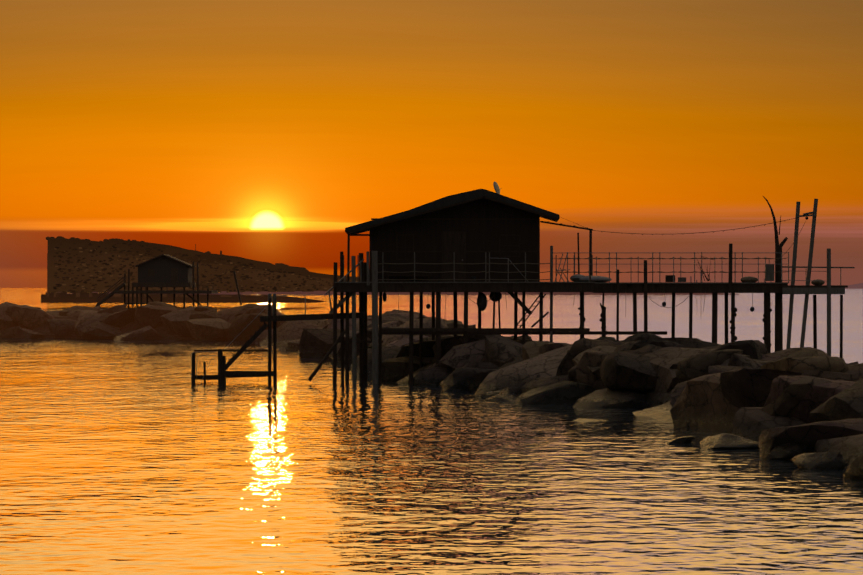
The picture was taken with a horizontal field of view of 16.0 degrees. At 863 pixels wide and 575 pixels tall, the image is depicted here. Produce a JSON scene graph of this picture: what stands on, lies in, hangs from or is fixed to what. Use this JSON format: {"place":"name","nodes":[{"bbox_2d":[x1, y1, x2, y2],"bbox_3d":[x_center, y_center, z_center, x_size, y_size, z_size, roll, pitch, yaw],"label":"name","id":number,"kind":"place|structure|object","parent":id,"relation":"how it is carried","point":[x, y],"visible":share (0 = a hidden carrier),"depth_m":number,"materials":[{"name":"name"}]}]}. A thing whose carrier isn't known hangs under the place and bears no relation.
{"place":"outdoors","nodes":[
{"label":"outdoors","id":0,"kind":"place"},
{"bbox_2d":[41,292,324,302],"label":"shoreline","id":1,"kind":"structure","parent":0,"point":[65,297],"depth_m":520.94,"materials":[{"name":"brown stone"}]},
{"bbox_2d":[0,288,862,574],"bbox_3d":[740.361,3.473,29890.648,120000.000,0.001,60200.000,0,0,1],"label":"sea water","id":2,"kind":"structure","parent":0,"point":[132,457],"depth_m":57.32,"materials":[{"name":"orange liquid"}]},
{"bbox_2d":[95,254,241,309],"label":"hut","id":3,"kind":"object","parent":2,"relation":"in","point":[164,270],"depth_m":236.37,"materials":[{"name":"brown wood"}]},
{"bbox_2d":[47,243,357,291],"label":"rocky headland","id":4,"kind":"structure","parent":2,"relation":"in","point":[100,271],"depth_m":2604.86,"materials":[{"name":"brown stone"}]},
{"bbox_2d":[191,294,364,382],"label":"trabocco gangway landing","id":5,"kind":"object","parent":2,"relation":"in","point":[224,366],"visible":0.92,"depth_m":111.59,"materials":[{"name":"black wood"}]},
{"bbox_2d":[0,301,862,479],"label":"breakwater rocks","id":6,"kind":"object","parent":2,"relation":"in","point":[801,407],"visible":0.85,"depth_m":91.30,"materials":[{"name":"stone"}]},
{"bbox_2d":[333,198,842,383],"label":"support posts","id":7,"kind":"object","parent":2,"relation":"in","point":[377,362],"visible":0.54,"depth_m":111.19,"materials":[{"name":"black wood"}]},
{"bbox_2d":[308,259,666,380],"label":"support beams","id":8,"kind":"structure","parent":7,"relation":"attached to","point":[488,331],"depth_m":111.17,"materials":[{"name":"black wood"}]},
{"bbox_2d":[333,282,847,293],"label":"pier deck","id":9,"kind":"structure","parent":7,"relation":"on","point":[697,287],"depth_m":110.84,"materials":[{"name":"brown wood"}]},
{"bbox_2d":[345,181,559,281],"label":"hut","id":10,"kind":"object","parent":9,"relation":"on","point":[473,226],"visible":0.96,"depth_m":112.11,"materials":[{"name":"black wood"}]},
{"bbox_2d":[343,217,854,295],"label":"trabocco railing wires","id":11,"kind":"object","parent":9,"relation":"attached to","point":[609,271],"visible":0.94,"depth_m":111.22,"materials":[{"name":"black metal"}]},
{"bbox_2d":[384,217,824,312],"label":"trabocco gear","id":12,"kind":"object","parent":9,"relation":"on","point":[668,278],"visible":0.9,"depth_m":111.74,"materials":[{"name":"black"}]},
{"bbox_2d":[0,0,862,287],"label":"sky","id":13,"kind":"structure","parent":0,"point":[258,130],"materials":[{"name":"orange"}]},
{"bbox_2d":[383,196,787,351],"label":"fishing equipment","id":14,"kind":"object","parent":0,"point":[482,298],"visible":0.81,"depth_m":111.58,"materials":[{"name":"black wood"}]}
]}

